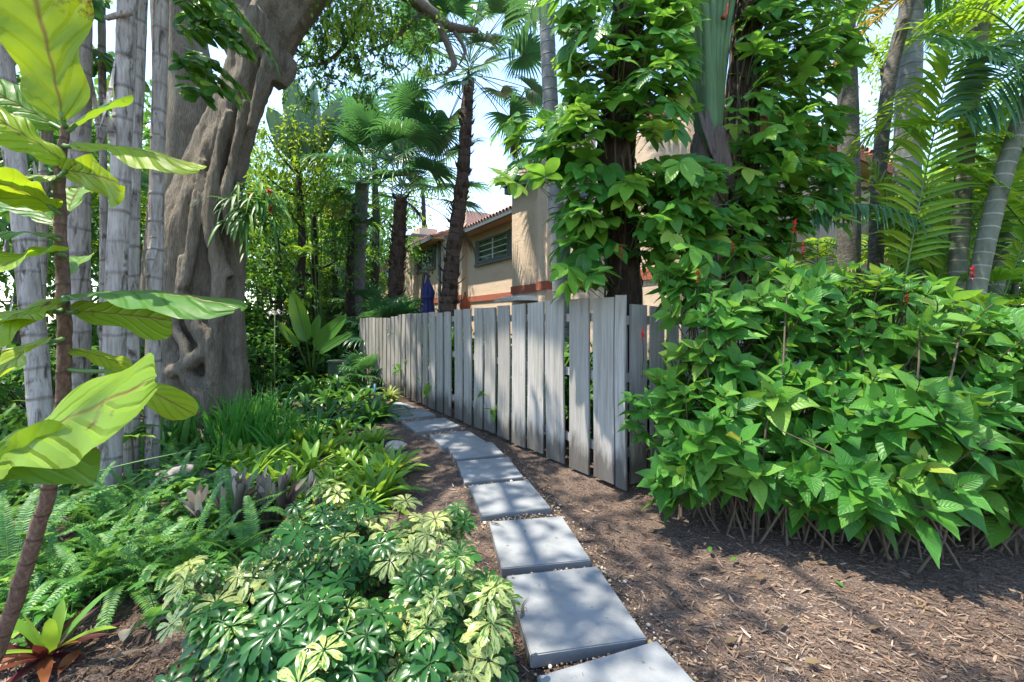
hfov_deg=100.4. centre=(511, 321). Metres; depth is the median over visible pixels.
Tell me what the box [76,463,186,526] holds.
sword fern
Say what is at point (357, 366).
young fan palm
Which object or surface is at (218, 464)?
seedling cluster
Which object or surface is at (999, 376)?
firespike shrub
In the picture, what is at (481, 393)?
understory shrub
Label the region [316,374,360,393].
bromeliad
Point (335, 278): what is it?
tree
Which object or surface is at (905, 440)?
firespike shrub
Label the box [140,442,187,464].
seedling cluster
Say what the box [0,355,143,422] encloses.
understory shrub
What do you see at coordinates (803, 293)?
firespike shrub
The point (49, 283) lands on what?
forest tree
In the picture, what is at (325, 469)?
bromeliad
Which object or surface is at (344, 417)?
bromeliad
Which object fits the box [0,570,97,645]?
fern
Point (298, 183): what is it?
tree
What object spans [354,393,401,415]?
bromeliad
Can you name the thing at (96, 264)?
forest tree
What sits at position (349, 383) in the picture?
seedling cluster
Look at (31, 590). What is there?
sword fern
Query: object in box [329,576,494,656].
sword fern
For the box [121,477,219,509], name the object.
seedling cluster
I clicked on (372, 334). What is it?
board fence
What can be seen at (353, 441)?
bromeliad
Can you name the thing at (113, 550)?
sword fern
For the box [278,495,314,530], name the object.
bromeliad
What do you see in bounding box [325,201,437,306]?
forest tree
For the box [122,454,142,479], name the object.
seedling cluster
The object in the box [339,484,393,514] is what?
bromeliad
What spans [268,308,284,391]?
white flower
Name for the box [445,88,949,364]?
townhouse
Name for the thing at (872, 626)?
fallen leaf
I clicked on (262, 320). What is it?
understory shrub
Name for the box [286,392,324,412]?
bromeliad
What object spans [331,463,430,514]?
bromeliad
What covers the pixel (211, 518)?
sword fern
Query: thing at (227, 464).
bromeliad
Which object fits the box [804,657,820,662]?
fallen leaf
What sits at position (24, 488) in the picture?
sword fern
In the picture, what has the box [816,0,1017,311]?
areca palm
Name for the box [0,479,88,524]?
sword fern
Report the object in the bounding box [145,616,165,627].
fallen leaf
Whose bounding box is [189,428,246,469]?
walking iris
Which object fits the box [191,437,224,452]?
seedling cluster
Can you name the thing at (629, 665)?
stepping slab
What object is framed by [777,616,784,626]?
fallen leaf
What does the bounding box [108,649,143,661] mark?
fallen leaf
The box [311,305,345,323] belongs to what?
understory shrub
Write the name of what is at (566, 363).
understory shrub
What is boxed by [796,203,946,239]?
areca frond
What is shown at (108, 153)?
forest tree
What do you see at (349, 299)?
tree
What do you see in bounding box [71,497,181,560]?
sword fern
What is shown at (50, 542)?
sword fern
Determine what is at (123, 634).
fallen leaf
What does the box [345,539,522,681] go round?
variegated shrub
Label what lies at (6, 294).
forest tree
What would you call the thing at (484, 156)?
sky
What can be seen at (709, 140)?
travellers palm
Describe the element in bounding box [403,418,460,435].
stepping slab
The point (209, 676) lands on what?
sword fern
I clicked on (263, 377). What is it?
understory shrub
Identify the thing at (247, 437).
walking iris
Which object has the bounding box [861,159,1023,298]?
areca clump
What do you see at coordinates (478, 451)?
stepping slab
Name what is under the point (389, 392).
spider plant
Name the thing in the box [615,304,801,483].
board fence
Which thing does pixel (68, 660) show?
fallen leaf
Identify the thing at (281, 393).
bromeliad
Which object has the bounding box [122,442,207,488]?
sword fern
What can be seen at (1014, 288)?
areca clump
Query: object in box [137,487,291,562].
sword fern
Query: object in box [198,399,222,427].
walking iris
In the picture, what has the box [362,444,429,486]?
bromeliad
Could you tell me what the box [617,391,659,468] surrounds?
shrub sprig
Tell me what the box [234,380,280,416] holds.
walking iris
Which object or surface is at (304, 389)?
bromeliad
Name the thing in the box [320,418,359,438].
bromeliad
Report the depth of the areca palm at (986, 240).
4.58 m
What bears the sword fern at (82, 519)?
on the ground
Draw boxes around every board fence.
[359,316,398,393]
[398,295,626,490]
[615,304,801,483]
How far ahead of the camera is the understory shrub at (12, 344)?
6.24 m
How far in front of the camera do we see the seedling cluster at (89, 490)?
3.44 m
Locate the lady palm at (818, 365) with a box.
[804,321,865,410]
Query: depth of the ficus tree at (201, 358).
6.58 m
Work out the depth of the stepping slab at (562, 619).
2.18 m
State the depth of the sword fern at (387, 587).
2.21 m
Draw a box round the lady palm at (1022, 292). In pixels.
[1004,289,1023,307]
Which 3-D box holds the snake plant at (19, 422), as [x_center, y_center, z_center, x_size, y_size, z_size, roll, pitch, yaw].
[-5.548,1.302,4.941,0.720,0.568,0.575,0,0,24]
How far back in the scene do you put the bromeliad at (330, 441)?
5.07 m
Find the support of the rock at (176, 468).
on the ground
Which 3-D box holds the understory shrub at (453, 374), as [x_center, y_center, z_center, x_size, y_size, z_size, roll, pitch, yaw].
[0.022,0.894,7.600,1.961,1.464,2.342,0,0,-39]
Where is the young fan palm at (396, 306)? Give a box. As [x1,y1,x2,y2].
[338,291,439,362]
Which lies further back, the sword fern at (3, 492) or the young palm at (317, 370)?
the young palm at (317, 370)
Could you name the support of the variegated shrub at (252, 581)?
on the ground
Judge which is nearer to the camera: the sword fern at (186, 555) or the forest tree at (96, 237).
the sword fern at (186, 555)
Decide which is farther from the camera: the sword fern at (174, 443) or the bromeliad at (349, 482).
the sword fern at (174, 443)
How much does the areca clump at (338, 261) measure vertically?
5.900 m
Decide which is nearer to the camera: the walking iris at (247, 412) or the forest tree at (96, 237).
the walking iris at (247, 412)
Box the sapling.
[123,422,161,475]
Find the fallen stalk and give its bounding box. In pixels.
[21,447,206,501]
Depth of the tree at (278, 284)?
10.30 m
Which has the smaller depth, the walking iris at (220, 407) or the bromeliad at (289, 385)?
the walking iris at (220, 407)
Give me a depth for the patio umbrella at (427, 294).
11.40 m
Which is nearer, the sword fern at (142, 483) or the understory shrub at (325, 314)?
the sword fern at (142, 483)
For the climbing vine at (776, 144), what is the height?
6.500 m
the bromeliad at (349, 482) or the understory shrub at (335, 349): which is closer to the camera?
the bromeliad at (349, 482)
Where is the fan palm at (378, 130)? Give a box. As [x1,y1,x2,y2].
[300,68,493,365]
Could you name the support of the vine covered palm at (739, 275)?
on the ground
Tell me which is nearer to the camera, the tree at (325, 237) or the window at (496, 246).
the tree at (325, 237)
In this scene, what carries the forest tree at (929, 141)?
on the ground
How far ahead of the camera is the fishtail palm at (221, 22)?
4.24 m
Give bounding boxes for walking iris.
[186,385,271,453]
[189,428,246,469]
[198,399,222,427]
[199,389,281,434]
[203,389,253,421]
[219,389,294,446]
[230,391,299,434]
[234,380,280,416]
[242,407,305,452]
[253,384,297,427]
[263,402,309,443]
[297,409,336,443]
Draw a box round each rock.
[145,462,215,487]
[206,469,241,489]
[385,440,406,449]
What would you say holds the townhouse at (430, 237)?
on the ground
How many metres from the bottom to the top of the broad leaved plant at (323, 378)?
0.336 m
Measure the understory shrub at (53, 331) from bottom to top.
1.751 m
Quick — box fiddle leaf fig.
[0,0,247,662]
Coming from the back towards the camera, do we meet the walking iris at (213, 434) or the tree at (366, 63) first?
the tree at (366, 63)
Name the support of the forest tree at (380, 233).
on the ground
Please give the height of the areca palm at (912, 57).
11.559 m
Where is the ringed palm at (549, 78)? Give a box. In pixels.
[538,0,568,423]
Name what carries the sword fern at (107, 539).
on the ground
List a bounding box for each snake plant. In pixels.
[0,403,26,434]
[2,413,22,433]
[140,409,233,458]
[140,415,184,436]
[161,415,222,450]
[166,416,225,450]
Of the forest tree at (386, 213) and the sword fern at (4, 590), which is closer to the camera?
the sword fern at (4, 590)
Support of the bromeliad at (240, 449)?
on the ground
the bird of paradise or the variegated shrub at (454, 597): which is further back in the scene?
the bird of paradise
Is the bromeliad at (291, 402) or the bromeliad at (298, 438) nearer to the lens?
the bromeliad at (298, 438)
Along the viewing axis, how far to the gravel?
2.78 m
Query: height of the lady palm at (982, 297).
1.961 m
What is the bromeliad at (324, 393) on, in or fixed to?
on the ground
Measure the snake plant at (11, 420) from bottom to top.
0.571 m
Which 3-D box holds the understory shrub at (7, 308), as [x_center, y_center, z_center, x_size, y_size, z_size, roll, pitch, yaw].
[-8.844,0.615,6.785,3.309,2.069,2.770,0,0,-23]
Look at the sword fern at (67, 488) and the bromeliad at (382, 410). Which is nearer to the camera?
the sword fern at (67, 488)
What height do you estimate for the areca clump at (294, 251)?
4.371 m
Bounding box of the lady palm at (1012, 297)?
[999,293,1023,306]
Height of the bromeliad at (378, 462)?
0.392 m
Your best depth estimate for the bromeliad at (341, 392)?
8.36 m
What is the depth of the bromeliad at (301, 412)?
6.53 m
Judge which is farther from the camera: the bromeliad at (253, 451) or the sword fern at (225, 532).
the bromeliad at (253, 451)
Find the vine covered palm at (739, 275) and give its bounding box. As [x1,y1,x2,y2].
[583,0,939,349]
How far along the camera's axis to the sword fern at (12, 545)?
2.64 m
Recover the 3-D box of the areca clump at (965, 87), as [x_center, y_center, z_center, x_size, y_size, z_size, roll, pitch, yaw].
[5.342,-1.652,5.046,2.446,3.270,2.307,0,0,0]
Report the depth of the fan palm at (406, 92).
10.88 m
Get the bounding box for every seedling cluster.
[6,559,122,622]
[66,482,144,522]
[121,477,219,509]
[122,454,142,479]
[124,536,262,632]
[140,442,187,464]
[186,446,241,487]
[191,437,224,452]
[292,373,319,382]
[327,377,361,389]
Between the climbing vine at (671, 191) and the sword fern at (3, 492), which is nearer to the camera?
the sword fern at (3, 492)
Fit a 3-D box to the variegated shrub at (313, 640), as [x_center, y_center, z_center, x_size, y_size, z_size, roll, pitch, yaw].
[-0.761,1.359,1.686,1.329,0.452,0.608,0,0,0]
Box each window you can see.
[419,246,432,270]
[478,230,507,262]
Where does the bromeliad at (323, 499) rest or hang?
on the ground
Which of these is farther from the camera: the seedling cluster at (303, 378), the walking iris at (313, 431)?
the seedling cluster at (303, 378)
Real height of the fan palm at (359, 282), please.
9.427 m
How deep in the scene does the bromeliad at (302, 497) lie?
3.59 m
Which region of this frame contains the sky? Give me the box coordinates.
[0,0,1023,322]
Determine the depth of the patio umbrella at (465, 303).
14.39 m
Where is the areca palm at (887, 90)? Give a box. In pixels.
[810,0,1019,329]
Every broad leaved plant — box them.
[276,371,324,384]
[316,374,345,387]
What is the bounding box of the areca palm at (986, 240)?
[831,0,1023,309]
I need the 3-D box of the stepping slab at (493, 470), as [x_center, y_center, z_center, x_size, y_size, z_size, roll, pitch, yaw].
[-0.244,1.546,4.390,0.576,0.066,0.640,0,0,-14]
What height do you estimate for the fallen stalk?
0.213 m
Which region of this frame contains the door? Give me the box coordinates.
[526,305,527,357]
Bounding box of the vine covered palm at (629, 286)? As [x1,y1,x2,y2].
[494,0,804,471]
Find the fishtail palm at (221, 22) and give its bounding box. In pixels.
[0,0,279,505]
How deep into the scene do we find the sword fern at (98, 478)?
3.57 m
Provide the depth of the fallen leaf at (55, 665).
1.89 m
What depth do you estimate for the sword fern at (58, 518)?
2.91 m
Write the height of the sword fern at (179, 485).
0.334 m
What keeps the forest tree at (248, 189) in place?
on the ground
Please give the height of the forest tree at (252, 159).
12.244 m
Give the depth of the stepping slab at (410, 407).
7.51 m
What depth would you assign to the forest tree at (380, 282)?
18.72 m
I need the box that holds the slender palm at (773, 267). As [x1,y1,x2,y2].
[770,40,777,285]
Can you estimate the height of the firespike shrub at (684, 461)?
2.276 m
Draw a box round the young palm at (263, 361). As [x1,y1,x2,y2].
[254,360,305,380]
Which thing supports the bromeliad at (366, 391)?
on the ground
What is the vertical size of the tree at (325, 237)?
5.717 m
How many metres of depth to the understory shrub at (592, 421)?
4.91 m
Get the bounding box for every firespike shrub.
[618,246,807,539]
[708,220,912,552]
[775,262,1023,574]
[859,266,1023,555]
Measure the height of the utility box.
0.613 m
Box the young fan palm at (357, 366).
[324,350,401,393]
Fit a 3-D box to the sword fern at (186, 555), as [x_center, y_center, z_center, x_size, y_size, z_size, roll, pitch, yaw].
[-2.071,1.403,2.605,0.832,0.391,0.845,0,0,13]
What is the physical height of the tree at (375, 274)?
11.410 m
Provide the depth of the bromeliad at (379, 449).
4.87 m
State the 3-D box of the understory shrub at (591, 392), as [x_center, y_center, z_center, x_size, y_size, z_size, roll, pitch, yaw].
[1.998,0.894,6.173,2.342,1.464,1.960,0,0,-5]
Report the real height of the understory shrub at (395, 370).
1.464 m
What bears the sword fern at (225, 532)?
on the ground
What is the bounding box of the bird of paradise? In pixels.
[276,291,352,377]
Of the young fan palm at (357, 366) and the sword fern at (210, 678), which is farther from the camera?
the young fan palm at (357, 366)
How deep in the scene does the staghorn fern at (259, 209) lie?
6.32 m
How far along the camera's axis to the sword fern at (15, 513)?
3.12 m
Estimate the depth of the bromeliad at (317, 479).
3.72 m
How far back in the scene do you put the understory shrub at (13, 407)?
4.75 m
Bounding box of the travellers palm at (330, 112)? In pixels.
[266,80,343,326]
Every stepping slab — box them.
[386,402,415,411]
[388,408,435,421]
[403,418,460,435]
[429,431,485,451]
[448,442,504,462]
[457,457,523,487]
[469,480,550,522]
[489,516,590,577]
[506,566,646,667]
[537,641,693,681]
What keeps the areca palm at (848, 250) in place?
on the ground
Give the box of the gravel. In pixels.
[393,408,718,681]
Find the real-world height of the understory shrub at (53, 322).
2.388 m
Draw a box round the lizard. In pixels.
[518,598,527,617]
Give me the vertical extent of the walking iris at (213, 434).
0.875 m
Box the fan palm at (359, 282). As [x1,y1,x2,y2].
[289,77,437,323]
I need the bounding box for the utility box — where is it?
[326,359,353,385]
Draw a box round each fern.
[0,470,122,498]
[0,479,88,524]
[0,485,116,568]
[0,491,114,585]
[0,494,151,607]
[0,507,127,579]
[0,516,176,613]
[0,524,120,587]
[0,560,74,625]
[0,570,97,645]
[1,479,96,509]
[3,574,95,616]
[4,489,88,542]
[4,508,48,537]
[5,461,171,527]
[8,521,156,583]
[16,467,190,560]
[34,465,156,525]
[40,521,208,639]
[57,465,237,546]
[64,488,187,556]
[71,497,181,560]
[73,531,203,589]
[75,514,243,616]
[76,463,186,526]
[81,481,282,574]
[116,433,247,486]
[117,510,278,600]
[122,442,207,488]
[128,452,213,500]
[129,468,301,566]
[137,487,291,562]
[139,465,276,546]
[141,431,214,469]
[146,490,335,629]
[191,174,311,263]
[197,579,388,681]
[205,604,385,681]
[216,548,312,585]
[293,584,401,623]
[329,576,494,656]
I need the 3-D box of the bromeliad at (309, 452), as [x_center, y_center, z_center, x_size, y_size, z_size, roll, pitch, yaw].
[-2.166,1.486,4.492,0.880,0.448,0.991,0,0,43]
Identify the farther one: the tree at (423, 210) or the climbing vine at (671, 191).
the tree at (423, 210)
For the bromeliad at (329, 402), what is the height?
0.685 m
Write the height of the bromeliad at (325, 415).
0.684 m
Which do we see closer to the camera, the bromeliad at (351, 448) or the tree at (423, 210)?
the bromeliad at (351, 448)
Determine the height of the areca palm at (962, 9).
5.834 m
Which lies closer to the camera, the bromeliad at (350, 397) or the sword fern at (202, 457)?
the sword fern at (202, 457)
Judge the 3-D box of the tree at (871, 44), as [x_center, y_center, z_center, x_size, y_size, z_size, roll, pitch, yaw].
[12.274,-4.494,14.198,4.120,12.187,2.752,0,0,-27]
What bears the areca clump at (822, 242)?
on the ground
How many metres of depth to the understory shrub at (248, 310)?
12.75 m
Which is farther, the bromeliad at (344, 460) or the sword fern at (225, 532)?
the bromeliad at (344, 460)
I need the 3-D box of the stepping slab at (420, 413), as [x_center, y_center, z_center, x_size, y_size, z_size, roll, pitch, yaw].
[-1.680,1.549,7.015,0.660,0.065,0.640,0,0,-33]
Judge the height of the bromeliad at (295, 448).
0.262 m
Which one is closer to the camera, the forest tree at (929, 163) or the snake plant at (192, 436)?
the snake plant at (192, 436)
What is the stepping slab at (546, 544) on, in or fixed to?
on the ground
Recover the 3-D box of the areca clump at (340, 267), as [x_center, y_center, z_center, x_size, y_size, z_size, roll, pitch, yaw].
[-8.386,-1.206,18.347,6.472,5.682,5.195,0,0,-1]
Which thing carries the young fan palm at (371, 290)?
on the ground
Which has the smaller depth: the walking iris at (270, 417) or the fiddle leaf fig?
the fiddle leaf fig
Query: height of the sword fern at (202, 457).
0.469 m
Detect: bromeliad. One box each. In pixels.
[0,588,131,681]
[177,464,323,538]
[202,448,266,480]
[205,453,286,496]
[207,439,268,460]
[231,443,298,475]
[241,433,272,446]
[247,455,301,492]
[255,460,320,488]
[256,382,298,400]
[258,439,317,460]
[261,378,307,395]
[265,438,346,478]
[269,439,320,467]
[272,421,325,443]
[274,395,302,414]
[275,477,343,505]
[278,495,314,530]
[279,381,326,402]
[279,401,316,427]
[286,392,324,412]
[287,472,359,504]
[292,375,331,394]
[294,498,355,536]
[296,403,348,429]
[297,463,362,483]
[300,382,345,405]
[300,430,359,457]
[302,421,326,435]
[305,396,358,420]
[309,446,368,475]
[312,380,361,404]
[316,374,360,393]
[320,409,369,430]
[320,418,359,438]
[320,473,381,504]
[327,388,375,411]
[327,441,376,461]
[327,452,409,488]
[331,393,400,428]
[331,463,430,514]
[334,430,379,452]
[337,382,397,403]
[339,451,419,482]
[339,462,425,509]
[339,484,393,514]
[353,398,413,424]
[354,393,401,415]
[358,424,402,450]
[359,439,405,457]
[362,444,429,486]
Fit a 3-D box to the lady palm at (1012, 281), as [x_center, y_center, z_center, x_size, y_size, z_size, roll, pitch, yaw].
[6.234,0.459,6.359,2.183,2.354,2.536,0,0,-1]
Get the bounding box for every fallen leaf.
[32,662,71,672]
[57,649,79,674]
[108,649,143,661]
[118,628,130,641]
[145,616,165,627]
[725,636,735,642]
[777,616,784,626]
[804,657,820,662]
[869,625,879,628]
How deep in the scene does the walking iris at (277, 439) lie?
4.97 m
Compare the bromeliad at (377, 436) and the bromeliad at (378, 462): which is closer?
the bromeliad at (378, 462)
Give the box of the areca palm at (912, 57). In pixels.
[892,0,923,307]
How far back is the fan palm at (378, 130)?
11.78 m
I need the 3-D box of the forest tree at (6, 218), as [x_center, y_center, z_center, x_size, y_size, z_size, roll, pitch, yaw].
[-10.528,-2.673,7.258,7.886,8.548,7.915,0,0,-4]
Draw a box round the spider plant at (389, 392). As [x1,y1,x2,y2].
[377,385,407,400]
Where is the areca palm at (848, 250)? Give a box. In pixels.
[729,0,971,327]
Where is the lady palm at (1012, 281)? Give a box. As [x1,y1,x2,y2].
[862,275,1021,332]
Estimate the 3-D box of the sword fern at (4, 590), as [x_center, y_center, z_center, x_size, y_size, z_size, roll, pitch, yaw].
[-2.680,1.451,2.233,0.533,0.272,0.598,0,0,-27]
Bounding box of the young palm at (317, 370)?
[293,350,338,384]
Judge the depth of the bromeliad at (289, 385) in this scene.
9.14 m
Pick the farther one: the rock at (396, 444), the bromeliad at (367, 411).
the bromeliad at (367, 411)
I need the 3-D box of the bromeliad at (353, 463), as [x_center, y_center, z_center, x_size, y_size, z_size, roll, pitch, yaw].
[-1.404,1.483,4.132,0.742,0.378,0.822,0,0,-27]
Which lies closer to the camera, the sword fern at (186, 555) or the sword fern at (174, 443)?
the sword fern at (186, 555)
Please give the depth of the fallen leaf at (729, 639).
2.06 m
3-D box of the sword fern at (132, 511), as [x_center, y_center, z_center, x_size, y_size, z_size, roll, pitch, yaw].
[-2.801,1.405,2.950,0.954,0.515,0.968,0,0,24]
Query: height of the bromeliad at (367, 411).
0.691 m
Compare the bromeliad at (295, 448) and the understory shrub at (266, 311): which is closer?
the bromeliad at (295, 448)
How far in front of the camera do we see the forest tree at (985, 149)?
12.49 m
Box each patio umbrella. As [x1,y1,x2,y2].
[420,271,435,379]
[459,292,472,330]
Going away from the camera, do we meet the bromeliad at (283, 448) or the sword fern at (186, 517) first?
the sword fern at (186, 517)
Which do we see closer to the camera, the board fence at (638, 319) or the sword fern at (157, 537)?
the sword fern at (157, 537)
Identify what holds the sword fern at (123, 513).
on the ground
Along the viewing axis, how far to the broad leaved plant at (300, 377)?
10.11 m
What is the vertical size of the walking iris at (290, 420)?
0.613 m
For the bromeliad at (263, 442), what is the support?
on the ground
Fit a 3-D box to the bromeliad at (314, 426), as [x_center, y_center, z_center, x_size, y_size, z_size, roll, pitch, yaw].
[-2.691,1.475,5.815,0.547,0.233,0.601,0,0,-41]
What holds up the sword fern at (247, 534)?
on the ground
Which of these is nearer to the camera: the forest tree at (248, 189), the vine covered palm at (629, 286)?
the vine covered palm at (629, 286)
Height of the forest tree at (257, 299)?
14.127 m
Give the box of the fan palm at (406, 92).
[378,0,564,381]
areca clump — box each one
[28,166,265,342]
[245,222,352,360]
[250,203,390,363]
[251,232,386,324]
[769,186,982,325]
[835,102,1023,307]
[861,158,1013,315]
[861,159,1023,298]
[863,19,1023,315]
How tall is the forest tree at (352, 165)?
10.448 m
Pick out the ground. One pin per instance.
(584, 499)
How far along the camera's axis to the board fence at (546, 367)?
4.96 m
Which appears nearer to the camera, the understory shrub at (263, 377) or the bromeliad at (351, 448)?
the bromeliad at (351, 448)
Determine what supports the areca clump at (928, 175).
on the ground
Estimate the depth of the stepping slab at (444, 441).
5.47 m
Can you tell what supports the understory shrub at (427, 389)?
on the ground
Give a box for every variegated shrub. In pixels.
[154,584,476,681]
[156,522,379,674]
[283,477,477,602]
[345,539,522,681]
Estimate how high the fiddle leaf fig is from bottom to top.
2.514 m
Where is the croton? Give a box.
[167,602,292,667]
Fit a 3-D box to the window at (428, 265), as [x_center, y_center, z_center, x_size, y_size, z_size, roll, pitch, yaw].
[-4.704,-3.400,23.294,0.062,1.060,2.209,0,0,-31]
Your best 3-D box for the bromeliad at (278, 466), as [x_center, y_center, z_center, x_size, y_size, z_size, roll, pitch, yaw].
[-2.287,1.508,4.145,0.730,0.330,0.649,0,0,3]
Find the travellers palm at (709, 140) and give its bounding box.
[682,0,735,363]
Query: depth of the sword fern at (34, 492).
3.17 m
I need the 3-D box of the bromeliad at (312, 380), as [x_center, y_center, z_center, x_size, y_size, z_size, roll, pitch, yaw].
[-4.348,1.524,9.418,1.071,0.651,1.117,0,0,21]
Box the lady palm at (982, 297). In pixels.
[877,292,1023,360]
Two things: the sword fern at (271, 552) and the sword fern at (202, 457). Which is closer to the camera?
the sword fern at (271, 552)
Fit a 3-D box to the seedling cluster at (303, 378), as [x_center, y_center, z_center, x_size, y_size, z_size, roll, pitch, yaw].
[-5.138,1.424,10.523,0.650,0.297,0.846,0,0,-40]
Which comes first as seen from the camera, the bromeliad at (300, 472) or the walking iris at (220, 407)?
the bromeliad at (300, 472)
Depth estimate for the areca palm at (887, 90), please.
6.14 m
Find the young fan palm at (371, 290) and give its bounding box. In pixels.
[322,280,387,322]
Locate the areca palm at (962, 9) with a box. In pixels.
[857,0,1023,307]
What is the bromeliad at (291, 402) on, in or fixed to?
on the ground
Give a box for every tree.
[0,45,151,309]
[0,94,150,299]
[0,108,148,386]
[0,135,144,342]
[37,131,248,298]
[91,158,319,308]
[92,79,319,269]
[92,94,331,286]
[140,0,478,427]
[141,138,293,311]
[243,101,355,379]
[244,229,325,385]
[245,148,390,302]
[246,179,382,364]
[249,229,383,318]
[262,149,418,307]
[266,182,413,275]
[288,245,406,312]
[292,86,419,287]
[297,17,448,312]
[299,152,407,352]
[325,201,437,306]
[355,146,474,232]
[856,1,935,145]
[867,132,983,170]
[924,67,1020,171]
[926,113,1022,294]
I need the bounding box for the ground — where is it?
[0,323,1023,681]
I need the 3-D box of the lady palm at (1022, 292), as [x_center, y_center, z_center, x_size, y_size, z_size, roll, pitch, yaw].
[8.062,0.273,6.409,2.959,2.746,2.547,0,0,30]
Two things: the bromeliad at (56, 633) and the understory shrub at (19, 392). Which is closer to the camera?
the bromeliad at (56, 633)
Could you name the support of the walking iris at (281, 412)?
on the ground
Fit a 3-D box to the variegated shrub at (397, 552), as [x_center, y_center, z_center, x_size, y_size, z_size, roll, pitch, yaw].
[-0.753,1.280,2.416,1.146,0.609,0.764,0,0,0]
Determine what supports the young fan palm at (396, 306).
on the ground
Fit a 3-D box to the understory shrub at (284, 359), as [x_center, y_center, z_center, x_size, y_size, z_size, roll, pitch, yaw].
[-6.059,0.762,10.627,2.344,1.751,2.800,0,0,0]
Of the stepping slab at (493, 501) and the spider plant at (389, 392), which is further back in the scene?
the spider plant at (389, 392)
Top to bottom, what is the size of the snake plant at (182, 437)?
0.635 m
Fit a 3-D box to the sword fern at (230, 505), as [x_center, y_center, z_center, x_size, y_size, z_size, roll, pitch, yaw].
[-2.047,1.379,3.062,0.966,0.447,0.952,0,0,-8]
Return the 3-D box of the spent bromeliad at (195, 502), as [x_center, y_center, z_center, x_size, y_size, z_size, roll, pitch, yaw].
[-1.887,1.325,3.178,0.991,0.507,0.333,0,0,-4]
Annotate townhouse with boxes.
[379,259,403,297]
[404,210,489,313]
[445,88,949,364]
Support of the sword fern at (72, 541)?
on the ground
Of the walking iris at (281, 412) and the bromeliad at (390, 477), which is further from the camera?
the walking iris at (281, 412)
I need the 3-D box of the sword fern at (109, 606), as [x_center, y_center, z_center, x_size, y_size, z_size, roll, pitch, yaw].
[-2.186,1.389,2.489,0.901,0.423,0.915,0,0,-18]
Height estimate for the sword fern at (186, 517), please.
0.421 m
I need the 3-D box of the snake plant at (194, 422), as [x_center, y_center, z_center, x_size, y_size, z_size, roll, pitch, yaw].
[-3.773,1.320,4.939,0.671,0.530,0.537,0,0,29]
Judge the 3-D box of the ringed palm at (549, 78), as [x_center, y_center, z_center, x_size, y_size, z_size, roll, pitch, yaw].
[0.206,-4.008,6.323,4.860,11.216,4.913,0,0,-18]
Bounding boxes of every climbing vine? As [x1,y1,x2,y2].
[487,0,777,307]
[718,0,874,282]
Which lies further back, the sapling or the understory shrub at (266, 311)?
the understory shrub at (266, 311)
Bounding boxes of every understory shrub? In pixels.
[0,291,98,358]
[0,304,50,405]
[0,341,98,415]
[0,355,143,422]
[0,366,27,440]
[20,324,144,375]
[244,299,310,358]
[245,297,311,347]
[245,307,311,370]
[245,318,324,385]
[247,343,294,394]
[285,306,364,358]
[291,321,359,371]
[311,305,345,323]
[392,337,484,396]
[414,332,511,401]
[436,334,526,412]
[477,337,592,417]
[479,335,592,432]
[544,342,693,457]
[590,342,679,432]
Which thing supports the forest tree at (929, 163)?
on the ground
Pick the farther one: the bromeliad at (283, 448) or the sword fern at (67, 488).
the bromeliad at (283, 448)
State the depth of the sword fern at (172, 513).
3.19 m

